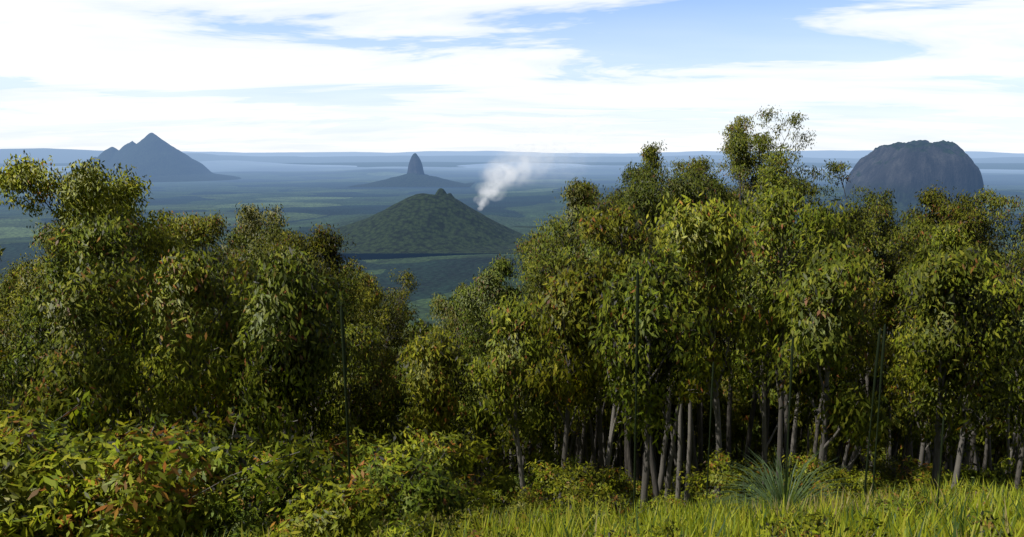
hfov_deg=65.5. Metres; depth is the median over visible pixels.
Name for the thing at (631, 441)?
tree
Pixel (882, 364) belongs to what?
grass
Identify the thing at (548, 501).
shrub
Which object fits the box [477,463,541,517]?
shrub
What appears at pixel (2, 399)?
tree
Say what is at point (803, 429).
tree
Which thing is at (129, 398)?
tree
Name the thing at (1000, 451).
tree
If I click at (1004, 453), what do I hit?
tree
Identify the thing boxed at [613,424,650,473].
tree
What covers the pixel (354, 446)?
shrub
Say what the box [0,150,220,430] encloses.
eucalyptus tree
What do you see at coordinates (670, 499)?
shrub
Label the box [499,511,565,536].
shrub
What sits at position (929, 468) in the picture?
shrub
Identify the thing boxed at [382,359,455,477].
tree
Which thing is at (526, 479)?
shrub
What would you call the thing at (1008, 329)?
tree
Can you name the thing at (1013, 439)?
tree
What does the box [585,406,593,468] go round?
tree
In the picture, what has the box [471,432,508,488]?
tree
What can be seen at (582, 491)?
shrub
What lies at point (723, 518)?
grass field
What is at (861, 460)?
tree
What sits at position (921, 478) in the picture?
shrub
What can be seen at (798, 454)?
tree
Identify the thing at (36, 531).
shrub
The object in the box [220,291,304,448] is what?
tree
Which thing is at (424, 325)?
tree
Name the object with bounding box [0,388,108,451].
shrub
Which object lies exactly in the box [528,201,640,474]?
eucalyptus tree
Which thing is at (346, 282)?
tree
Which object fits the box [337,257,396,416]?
eucalyptus tree
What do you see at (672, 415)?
tree
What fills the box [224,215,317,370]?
eucalyptus tree
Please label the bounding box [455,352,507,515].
tree
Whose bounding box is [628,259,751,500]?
tree
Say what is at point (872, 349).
tree
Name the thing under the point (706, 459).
tree
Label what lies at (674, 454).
tree
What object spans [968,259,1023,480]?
tree
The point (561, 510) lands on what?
shrub
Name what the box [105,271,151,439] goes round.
tree
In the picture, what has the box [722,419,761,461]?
tree
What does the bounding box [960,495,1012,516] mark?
shrub
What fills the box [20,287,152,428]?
tree
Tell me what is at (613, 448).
tree
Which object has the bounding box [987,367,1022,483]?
tree
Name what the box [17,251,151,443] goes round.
tree
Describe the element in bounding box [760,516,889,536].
shrub
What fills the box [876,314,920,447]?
tree
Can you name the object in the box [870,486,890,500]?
shrub
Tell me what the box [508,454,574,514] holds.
shrub
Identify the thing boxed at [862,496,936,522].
shrub
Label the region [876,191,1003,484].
eucalyptus tree
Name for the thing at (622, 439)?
tree
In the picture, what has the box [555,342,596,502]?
tree
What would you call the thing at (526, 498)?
shrub
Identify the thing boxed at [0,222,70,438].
eucalyptus tree
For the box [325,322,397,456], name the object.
tree
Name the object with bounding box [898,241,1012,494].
tree
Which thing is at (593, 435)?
tree
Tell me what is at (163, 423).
shrub
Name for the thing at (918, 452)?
tree
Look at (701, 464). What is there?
shrub
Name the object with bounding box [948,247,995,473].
tree
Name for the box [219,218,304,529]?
eucalyptus tree
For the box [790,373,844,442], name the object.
tree
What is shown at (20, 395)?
tree
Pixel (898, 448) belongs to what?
tree
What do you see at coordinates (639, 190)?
eucalyptus tree
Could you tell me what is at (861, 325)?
tree
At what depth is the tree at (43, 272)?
35.75 m
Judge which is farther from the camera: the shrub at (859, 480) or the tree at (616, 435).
the tree at (616, 435)
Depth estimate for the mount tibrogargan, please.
2430.04 m
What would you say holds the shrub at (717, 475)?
on the terrain at (510, 194)
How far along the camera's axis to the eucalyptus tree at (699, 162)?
48.34 m
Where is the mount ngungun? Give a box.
[303,188,549,252]
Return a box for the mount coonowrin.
[348,153,474,186]
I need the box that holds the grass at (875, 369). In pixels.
[864,328,880,496]
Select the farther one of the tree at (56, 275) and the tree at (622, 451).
the tree at (622, 451)
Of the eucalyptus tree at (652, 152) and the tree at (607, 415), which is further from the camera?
the tree at (607, 415)
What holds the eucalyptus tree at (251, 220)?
on the terrain at (510, 194)
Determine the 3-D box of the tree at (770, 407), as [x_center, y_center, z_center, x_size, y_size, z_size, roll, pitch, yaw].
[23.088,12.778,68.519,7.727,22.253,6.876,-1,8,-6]
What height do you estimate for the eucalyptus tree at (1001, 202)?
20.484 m
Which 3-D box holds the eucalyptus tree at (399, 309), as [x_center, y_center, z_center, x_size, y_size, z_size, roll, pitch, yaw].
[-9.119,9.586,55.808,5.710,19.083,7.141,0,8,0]
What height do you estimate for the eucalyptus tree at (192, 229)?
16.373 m
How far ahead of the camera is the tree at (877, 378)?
57.83 m
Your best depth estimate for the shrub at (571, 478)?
14.72 m
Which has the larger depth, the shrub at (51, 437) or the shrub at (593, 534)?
the shrub at (51, 437)
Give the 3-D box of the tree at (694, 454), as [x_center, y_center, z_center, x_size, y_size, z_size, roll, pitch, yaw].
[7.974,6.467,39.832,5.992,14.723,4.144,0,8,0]
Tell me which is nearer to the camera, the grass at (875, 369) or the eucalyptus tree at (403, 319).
the grass at (875, 369)
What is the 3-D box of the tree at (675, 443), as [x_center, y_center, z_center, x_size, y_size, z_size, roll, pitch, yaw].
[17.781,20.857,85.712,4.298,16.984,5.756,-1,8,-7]
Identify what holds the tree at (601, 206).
on the terrain at (510, 194)
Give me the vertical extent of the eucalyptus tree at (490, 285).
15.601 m
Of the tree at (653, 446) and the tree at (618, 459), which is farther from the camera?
the tree at (618, 459)
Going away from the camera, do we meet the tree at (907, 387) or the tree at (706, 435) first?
the tree at (907, 387)
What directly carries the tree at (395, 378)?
on the terrain at (510, 194)
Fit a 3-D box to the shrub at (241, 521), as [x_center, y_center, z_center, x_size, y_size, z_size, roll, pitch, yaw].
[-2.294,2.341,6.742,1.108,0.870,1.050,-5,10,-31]
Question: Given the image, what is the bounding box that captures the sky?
[0,0,1023,153]
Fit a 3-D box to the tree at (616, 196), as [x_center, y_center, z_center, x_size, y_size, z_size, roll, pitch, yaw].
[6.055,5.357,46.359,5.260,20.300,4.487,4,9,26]
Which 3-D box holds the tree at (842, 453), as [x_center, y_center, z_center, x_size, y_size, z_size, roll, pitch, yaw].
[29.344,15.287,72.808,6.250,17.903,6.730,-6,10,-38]
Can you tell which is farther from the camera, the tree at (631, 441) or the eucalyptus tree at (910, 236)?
the tree at (631, 441)
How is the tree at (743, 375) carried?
on the terrain at (510, 194)
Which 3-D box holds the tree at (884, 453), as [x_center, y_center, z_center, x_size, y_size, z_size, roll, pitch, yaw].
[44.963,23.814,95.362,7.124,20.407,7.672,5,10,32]
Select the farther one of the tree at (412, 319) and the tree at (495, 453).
the tree at (412, 319)
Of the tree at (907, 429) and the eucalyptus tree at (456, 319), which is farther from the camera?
the tree at (907, 429)
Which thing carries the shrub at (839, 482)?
on the terrain at (510, 194)
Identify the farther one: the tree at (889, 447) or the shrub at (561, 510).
the tree at (889, 447)
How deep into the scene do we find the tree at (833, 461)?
97.58 m
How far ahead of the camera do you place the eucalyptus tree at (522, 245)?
48.00 m
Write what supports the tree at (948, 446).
on the terrain at (510, 194)
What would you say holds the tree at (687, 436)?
on the terrain at (510, 194)
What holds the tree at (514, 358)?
on the terrain at (510, 194)
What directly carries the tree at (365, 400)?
on the terrain at (510, 194)
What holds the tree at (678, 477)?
on the terrain at (510, 194)
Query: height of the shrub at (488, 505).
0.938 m
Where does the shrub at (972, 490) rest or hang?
on the terrain at (510, 194)
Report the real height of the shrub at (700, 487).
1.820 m
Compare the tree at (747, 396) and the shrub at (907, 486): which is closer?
the shrub at (907, 486)
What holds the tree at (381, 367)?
on the terrain at (510, 194)
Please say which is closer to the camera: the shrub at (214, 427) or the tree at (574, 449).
the shrub at (214, 427)
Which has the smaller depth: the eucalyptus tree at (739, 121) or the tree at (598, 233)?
the tree at (598, 233)
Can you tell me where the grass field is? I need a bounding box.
[63,473,1023,536]
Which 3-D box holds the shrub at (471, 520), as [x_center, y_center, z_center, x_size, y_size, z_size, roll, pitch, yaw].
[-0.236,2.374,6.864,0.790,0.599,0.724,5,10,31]
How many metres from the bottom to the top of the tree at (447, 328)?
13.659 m
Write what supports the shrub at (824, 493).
on the terrain at (510, 194)
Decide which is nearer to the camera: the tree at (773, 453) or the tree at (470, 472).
the tree at (470, 472)
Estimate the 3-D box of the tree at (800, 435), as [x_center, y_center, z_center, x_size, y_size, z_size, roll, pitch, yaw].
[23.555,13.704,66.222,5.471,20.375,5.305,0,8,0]
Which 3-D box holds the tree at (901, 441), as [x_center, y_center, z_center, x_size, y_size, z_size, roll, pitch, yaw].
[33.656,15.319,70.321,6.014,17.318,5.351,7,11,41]
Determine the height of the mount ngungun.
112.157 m
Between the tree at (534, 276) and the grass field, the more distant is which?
the tree at (534, 276)
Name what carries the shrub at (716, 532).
on the terrain at (510, 194)
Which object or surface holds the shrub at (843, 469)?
on the terrain at (510, 194)
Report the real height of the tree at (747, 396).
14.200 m
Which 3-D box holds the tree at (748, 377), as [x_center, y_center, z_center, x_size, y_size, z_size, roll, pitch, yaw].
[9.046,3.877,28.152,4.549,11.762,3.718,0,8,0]
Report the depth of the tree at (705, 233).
19.44 m
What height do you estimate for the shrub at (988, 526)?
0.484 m
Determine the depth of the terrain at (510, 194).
3407.14 m
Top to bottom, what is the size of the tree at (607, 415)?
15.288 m
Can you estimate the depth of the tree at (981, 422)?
69.86 m
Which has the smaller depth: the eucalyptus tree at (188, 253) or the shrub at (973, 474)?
the shrub at (973, 474)
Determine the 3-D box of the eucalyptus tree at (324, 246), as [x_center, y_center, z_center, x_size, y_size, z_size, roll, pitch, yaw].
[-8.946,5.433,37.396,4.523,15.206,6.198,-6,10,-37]
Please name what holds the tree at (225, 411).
on the terrain at (510, 194)
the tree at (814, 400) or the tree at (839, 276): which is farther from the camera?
the tree at (814, 400)
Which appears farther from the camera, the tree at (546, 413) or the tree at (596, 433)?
the tree at (596, 433)
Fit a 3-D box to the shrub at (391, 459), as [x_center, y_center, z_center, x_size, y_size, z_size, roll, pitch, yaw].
[-1.692,2.977,9.889,2.008,1.516,2.585,1,8,5]
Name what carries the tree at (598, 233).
on the terrain at (510, 194)
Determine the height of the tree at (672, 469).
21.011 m
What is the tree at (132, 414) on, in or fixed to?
on the terrain at (510, 194)
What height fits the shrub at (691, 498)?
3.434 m
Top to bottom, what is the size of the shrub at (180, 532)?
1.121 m
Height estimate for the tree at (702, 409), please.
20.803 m
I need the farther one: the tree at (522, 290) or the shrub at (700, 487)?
the tree at (522, 290)
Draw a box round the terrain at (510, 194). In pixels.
[0,156,1023,510]
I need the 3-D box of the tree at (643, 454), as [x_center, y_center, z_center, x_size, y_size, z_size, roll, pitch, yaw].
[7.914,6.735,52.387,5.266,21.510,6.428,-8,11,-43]
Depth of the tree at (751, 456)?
91.04 m
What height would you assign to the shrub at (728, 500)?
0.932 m
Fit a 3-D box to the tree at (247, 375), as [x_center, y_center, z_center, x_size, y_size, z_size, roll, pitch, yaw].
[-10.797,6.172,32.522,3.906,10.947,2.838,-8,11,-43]
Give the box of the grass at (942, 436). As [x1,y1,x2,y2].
[936,416,944,530]
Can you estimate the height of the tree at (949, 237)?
12.605 m
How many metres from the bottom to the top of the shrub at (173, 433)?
1.738 m
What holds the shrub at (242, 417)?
on the terrain at (510, 194)
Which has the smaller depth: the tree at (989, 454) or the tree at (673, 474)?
the tree at (989, 454)
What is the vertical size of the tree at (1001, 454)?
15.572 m
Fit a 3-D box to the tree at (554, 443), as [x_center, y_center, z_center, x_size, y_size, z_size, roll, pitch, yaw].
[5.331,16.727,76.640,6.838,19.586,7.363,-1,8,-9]
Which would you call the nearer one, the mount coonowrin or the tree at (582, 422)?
the tree at (582, 422)
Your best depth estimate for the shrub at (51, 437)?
9.78 m
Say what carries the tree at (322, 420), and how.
on the terrain at (510, 194)
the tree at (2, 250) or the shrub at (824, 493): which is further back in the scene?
the tree at (2, 250)
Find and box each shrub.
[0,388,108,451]
[0,401,172,536]
[0,418,334,536]
[0,443,132,536]
[1,436,84,536]
[3,421,88,536]
[34,417,268,493]
[46,424,194,536]
[70,440,265,483]
[71,406,247,529]
[121,475,234,536]
[126,413,196,448]
[144,427,359,536]
[172,491,241,536]
[190,406,263,474]
[196,499,288,536]
[203,499,290,530]
[204,432,292,453]
[223,452,346,532]
[232,437,337,534]
[236,438,358,480]
[250,503,347,536]
[267,471,429,536]
[303,414,414,482]
[314,520,435,536]
[325,431,461,517]
[354,453,483,519]
[358,444,482,528]
[370,421,516,516]
[370,490,429,524]
[371,517,454,536]
[388,511,467,536]
[425,507,457,524]
[432,477,490,521]
[436,523,530,536]
[448,502,504,536]
[464,485,504,514]
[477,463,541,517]
[491,454,585,514]
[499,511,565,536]
[501,490,552,515]
[501,497,556,515]
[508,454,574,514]
[518,497,582,529]
[525,462,607,499]
[540,504,580,522]
[544,456,617,508]
[555,484,605,510]
[562,492,659,526]
[578,463,632,506]
[581,529,629,536]
[593,518,688,536]
[597,514,679,536]
[615,473,664,499]
[619,474,660,509]
[639,497,673,511]
[656,489,707,515]
[674,484,695,503]
[675,457,746,501]
[679,447,767,506]
[684,481,723,507]
[694,525,730,536]
[713,489,737,506]
[716,520,804,536]
[733,451,806,503]
[737,475,773,497]
[746,484,797,499]
[750,511,888,536]
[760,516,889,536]
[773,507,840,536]
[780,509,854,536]
[782,448,848,494]
[795,466,859,496]
[801,465,862,500]
[808,476,860,499]
[811,487,836,498]
[817,484,846,500]
[835,468,887,498]
[859,480,900,499]
[860,454,937,496]
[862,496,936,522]
[864,452,962,488]
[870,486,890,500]
[875,479,943,505]
[882,487,929,511]
[893,467,951,492]
[913,499,954,520]
[937,482,993,500]
[941,460,1023,490]
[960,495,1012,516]
[967,510,1012,536]
[972,483,1022,491]
[997,456,1023,486]
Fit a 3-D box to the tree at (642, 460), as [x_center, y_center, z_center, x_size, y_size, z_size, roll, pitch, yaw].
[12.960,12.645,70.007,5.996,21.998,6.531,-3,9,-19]
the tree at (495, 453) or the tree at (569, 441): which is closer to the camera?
the tree at (495, 453)
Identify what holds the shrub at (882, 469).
on the terrain at (510, 194)
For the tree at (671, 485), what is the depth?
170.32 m
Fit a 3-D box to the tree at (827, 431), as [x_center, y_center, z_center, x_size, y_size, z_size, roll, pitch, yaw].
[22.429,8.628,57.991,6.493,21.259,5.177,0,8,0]
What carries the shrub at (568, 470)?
on the terrain at (510, 194)
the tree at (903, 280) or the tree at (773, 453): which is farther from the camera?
the tree at (773, 453)
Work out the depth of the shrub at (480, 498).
11.05 m
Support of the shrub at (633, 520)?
on the terrain at (510, 194)
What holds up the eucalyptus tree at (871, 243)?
on the terrain at (510, 194)
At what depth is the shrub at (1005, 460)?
36.57 m
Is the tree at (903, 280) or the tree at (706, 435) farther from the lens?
the tree at (706, 435)
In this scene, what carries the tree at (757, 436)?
on the terrain at (510, 194)
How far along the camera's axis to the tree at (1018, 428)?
26.34 m
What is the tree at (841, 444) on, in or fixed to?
on the terrain at (510, 194)
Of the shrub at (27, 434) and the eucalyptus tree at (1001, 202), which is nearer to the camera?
the shrub at (27, 434)
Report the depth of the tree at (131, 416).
62.14 m
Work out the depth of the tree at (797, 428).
70.17 m
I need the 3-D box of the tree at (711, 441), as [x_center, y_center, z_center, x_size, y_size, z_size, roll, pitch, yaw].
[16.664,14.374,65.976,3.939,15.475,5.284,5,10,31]
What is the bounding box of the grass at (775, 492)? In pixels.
[696,336,864,514]
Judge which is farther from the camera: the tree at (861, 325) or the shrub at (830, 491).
the tree at (861, 325)
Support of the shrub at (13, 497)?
on the terrain at (510, 194)
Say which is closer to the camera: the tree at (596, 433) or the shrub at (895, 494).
the shrub at (895, 494)
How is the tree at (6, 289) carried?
on the terrain at (510, 194)
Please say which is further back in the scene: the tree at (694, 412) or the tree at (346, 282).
the tree at (694, 412)
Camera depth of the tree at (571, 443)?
68.08 m
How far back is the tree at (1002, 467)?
81.26 m
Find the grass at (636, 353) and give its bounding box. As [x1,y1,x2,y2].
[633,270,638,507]
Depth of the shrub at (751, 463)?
30.56 m
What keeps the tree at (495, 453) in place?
on the terrain at (510, 194)
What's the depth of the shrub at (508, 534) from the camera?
5.23 m
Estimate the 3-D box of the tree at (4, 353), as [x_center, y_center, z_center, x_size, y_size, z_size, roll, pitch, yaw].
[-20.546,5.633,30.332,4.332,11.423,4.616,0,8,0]
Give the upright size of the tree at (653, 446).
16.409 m
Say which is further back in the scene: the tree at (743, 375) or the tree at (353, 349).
the tree at (743, 375)
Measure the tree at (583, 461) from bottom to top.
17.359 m
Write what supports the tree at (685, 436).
on the terrain at (510, 194)
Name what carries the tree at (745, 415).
on the terrain at (510, 194)
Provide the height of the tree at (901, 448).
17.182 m
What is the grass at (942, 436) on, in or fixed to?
on the terrain at (510, 194)
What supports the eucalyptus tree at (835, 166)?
on the terrain at (510, 194)
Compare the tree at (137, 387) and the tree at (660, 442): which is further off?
the tree at (660, 442)
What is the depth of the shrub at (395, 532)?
5.19 m
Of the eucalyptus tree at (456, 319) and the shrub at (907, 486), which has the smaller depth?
the shrub at (907, 486)
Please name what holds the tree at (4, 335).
on the terrain at (510, 194)
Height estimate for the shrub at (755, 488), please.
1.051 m
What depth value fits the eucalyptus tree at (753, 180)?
46.20 m
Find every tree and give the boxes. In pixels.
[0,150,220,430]
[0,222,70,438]
[0,245,8,411]
[0,260,34,437]
[0,277,45,412]
[0,298,56,430]
[0,301,18,437]
[0,311,80,432]
[9,310,131,441]
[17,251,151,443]
[18,252,124,433]
[19,251,132,431]
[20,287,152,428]
[26,218,115,403]
[42,208,181,428]
[92,386,138,422]
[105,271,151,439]
[114,343,176,428]
[115,402,146,439]
[117,237,266,444]
[121,382,148,443]
[122,404,139,423]
[137,357,175,437]
[139,213,222,363]
[146,293,277,443]
[153,208,262,443]
[164,236,255,441]
[172,361,255,450]
[202,201,310,408]
[217,292,262,444]
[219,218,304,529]
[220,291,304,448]
[223,257,351,453]
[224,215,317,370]
[229,246,354,459]
[251,242,363,441]
[264,222,365,449]
[303,303,374,451]
[309,315,384,448]
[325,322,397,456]
[334,313,391,443]
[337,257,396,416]
[340,344,405,450]
[345,268,420,426]
[357,349,396,458]
[370,287,424,470]
[375,304,414,431]
[377,360,412,463]
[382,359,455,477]
[389,318,434,358]
[395,323,470,455]
[397,330,483,457]
[414,319,471,468]
[423,289,472,480]
[425,282,494,484]
[446,253,528,506]
[454,340,507,488]
[455,290,564,493]
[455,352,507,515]
[456,425,484,484]
[457,394,485,483]
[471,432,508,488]
[482,333,572,491]
[488,312,563,474]
[502,339,564,475]
[509,230,562,499]
[513,219,613,471]
[516,250,627,507]
[516,271,575,449]
[525,177,607,466]
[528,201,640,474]
[534,436,574,464]
[538,267,624,507]
[546,422,575,450]
[553,336,569,460]
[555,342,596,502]
[557,318,614,464]
[558,193,645,506]
[567,201,690,501]
[568,407,618,461]
[572,374,575,466]
[577,201,669,509]
[579,241,719,508]
[581,408,603,466]
[582,363,594,464]
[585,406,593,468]
[585,429,609,459]
[586,346,612,465]
[586,398,639,467]
[590,385,608,462]
[601,185,655,504]
[602,389,634,478]
[604,425,623,477]
[606,429,623,489]
[610,453,633,465]
[613,419,640,453]
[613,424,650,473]
[613,442,640,471]
[615,158,718,496]
[617,416,633,458]
[618,410,621,479]
[622,411,672,493]
[624,139,679,502]
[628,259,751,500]
[630,353,676,471]
[636,404,639,487]
[637,163,745,501]
[639,394,676,475]
[639,412,686,470]
[640,353,675,480]
[640,429,643,469]
[641,209,699,502]
[641,359,644,483]
[645,191,772,505]
[648,155,748,491]
[651,208,691,507]
[651,396,685,478]
[652,392,675,478]
[658,418,687,475]
[663,398,725,451]
[663,469,675,494]
[664,462,675,475]
[664,469,675,488]
[669,280,733,501]
[671,372,723,477]
[673,395,697,485]
[676,436,697,462]
[677,373,743,444]
[683,407,733,478]
[685,376,748,441]
[688,126,797,467]
[692,351,740,466]
[696,448,734,471]
[697,341,718,463]
[706,345,775,464]
[709,424,761,465]
[711,105,824,470]
[717,336,754,465]
[719,129,824,462]
[721,387,751,439]
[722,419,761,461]
[723,215,823,490]
[725,143,820,473]
[725,297,765,467]
[730,178,854,485]
[731,357,793,466]
[734,365,818,466]
[749,201,871,475]
[749,388,809,454]
[756,423,775,469]
[757,229,905,467]
[759,432,805,467]
[760,429,805,460]
[773,409,805,447]
[776,392,817,460]
[777,240,882,490]
[778,361,831,460]
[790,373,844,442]
[792,323,823,478]
[792,394,804,486]
[795,362,817,443]
[796,428,811,464]
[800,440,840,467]
[801,249,838,462]
[805,418,838,460]
[816,309,893,469]
[817,158,908,450]
[827,434,858,468]
[828,271,900,471]
[832,298,865,470]
[833,192,915,469]
[837,376,849,460]
[841,373,896,492]
[846,203,948,473]
[847,444,869,479]
[860,227,923,474]
[862,180,1023,466]
[873,440,905,465]
[874,266,891,477]
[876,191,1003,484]
[876,266,981,457]
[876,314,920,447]
[881,284,989,470]
[882,430,916,472]
[883,400,914,466]
[883,406,924,474]
[884,419,919,488]
[888,208,992,470]
[888,241,1023,489]
[893,217,1020,477]
[894,390,924,474]
[895,344,1002,484]
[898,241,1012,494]
[898,444,910,469]
[898,445,932,472]
[899,414,913,486]
[917,434,919,463]
[942,438,966,466]
[944,246,1023,475]
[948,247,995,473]
[960,185,1023,479]
[967,383,1023,466]
[967,399,985,472]
[967,443,1006,475]
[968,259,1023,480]
[977,389,1015,470]
[979,383,1016,461]
[980,444,1006,467]
[981,245,1006,474]
[981,367,1023,472]
[981,452,1023,476]
[984,264,1023,489]
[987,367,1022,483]
[1000,413,1023,429]
[1006,330,1023,485]
[1012,364,1023,471]
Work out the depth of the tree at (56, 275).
26.20 m
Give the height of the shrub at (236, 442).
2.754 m
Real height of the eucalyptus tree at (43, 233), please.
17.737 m
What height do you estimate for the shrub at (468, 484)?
1.323 m
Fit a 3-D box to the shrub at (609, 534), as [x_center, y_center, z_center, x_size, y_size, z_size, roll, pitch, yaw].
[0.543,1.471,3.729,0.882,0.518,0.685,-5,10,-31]
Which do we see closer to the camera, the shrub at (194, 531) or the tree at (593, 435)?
the shrub at (194, 531)
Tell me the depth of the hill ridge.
12013.96 m
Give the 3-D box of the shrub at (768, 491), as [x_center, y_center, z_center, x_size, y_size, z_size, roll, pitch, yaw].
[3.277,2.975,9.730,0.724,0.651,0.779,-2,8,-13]
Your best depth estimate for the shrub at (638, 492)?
27.97 m
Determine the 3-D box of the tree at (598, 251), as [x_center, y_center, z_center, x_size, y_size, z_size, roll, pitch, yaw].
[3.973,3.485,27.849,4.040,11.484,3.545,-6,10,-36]
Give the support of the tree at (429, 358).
on the terrain at (510, 194)
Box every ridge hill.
[0,148,1023,162]
[181,150,1023,157]
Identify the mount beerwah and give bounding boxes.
[56,133,240,181]
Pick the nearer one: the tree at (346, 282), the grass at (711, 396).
the grass at (711, 396)
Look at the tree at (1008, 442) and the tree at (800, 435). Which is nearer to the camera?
the tree at (1008, 442)
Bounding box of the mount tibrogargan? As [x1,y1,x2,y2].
[798,140,1023,220]
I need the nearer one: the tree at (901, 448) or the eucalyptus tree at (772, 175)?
the eucalyptus tree at (772, 175)
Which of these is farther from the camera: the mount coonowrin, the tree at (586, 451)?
the mount coonowrin
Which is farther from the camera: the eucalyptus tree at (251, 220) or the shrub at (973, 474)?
the eucalyptus tree at (251, 220)
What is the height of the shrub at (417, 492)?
1.183 m
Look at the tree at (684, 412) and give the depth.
68.91 m
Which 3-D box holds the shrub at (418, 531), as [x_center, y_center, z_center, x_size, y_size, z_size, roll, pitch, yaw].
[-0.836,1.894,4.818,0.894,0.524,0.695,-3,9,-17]
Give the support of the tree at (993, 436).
on the terrain at (510, 194)
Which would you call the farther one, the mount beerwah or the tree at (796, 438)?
the mount beerwah
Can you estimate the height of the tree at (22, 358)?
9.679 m
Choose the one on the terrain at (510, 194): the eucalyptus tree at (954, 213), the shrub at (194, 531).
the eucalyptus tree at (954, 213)
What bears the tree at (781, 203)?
on the terrain at (510, 194)
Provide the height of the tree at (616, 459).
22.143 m
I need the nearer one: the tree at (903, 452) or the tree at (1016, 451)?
the tree at (1016, 451)
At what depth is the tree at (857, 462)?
74.30 m
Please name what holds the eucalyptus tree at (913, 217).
on the terrain at (510, 194)
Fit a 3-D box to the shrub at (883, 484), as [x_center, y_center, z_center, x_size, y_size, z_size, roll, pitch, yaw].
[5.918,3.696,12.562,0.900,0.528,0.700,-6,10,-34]
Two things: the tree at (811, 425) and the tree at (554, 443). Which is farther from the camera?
the tree at (554, 443)
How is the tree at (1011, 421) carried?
on the terrain at (510, 194)
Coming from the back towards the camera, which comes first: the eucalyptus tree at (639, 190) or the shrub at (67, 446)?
the eucalyptus tree at (639, 190)
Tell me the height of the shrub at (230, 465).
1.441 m
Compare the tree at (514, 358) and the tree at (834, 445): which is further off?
the tree at (834, 445)
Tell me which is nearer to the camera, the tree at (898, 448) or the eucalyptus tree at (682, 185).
the eucalyptus tree at (682, 185)
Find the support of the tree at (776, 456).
on the terrain at (510, 194)
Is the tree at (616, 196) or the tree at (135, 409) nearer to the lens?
the tree at (616, 196)
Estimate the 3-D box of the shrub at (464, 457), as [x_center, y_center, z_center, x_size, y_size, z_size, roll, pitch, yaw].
[-1.292,4.091,15.721,2.481,2.162,2.908,-5,10,-32]
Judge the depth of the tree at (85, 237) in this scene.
21.32 m
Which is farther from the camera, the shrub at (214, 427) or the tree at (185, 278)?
the tree at (185, 278)
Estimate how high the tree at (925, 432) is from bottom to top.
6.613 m
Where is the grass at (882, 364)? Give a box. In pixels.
[871,324,885,503]
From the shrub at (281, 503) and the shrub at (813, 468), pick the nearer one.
the shrub at (281, 503)
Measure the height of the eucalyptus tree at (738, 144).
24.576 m
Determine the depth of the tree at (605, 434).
71.31 m
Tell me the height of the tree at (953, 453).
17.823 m
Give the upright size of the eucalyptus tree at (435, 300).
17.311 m
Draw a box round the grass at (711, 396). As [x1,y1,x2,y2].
[706,362,713,509]
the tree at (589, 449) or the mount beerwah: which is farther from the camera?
the mount beerwah
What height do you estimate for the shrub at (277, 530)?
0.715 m
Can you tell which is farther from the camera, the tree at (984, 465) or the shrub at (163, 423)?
the tree at (984, 465)
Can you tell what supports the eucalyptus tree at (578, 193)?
on the terrain at (510, 194)
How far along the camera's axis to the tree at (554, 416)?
51.71 m
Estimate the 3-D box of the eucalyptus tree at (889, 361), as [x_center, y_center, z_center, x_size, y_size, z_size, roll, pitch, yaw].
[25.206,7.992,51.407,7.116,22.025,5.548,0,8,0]
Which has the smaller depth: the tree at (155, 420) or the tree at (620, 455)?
the tree at (155, 420)
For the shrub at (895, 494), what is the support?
on the terrain at (510, 194)
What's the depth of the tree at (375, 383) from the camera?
56.77 m
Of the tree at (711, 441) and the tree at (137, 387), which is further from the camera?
the tree at (711, 441)
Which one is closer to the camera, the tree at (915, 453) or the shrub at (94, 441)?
the shrub at (94, 441)
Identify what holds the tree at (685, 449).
on the terrain at (510, 194)
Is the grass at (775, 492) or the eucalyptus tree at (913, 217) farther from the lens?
the eucalyptus tree at (913, 217)
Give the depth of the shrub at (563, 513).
7.25 m
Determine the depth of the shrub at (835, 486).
12.37 m
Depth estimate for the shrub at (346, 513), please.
5.87 m
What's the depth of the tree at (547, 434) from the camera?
40.38 m
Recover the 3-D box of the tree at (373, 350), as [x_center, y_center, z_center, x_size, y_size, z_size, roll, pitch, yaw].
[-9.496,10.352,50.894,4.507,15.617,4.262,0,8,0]
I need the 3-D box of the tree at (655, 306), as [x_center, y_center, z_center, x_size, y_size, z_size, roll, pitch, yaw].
[2.959,2.487,17.822,2.934,6.258,3.075,0,8,0]
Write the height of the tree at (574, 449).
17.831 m
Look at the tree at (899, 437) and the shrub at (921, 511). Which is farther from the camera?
the tree at (899, 437)
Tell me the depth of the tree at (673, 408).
74.30 m
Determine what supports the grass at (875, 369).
on the terrain at (510, 194)
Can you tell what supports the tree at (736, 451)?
on the terrain at (510, 194)
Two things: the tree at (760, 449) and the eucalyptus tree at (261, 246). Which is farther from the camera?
the tree at (760, 449)
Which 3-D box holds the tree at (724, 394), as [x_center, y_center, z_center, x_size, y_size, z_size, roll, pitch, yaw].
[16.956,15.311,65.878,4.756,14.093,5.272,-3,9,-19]
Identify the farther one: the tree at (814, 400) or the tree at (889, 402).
the tree at (814, 400)
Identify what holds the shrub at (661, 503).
on the terrain at (510, 194)
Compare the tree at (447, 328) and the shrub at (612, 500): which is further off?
the tree at (447, 328)
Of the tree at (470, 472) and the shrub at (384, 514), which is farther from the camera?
the tree at (470, 472)
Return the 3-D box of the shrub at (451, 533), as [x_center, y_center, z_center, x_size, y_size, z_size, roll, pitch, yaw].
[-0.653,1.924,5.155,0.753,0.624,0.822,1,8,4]
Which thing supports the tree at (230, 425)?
on the terrain at (510, 194)
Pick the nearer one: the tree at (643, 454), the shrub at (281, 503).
the shrub at (281, 503)
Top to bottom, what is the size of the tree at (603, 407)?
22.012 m

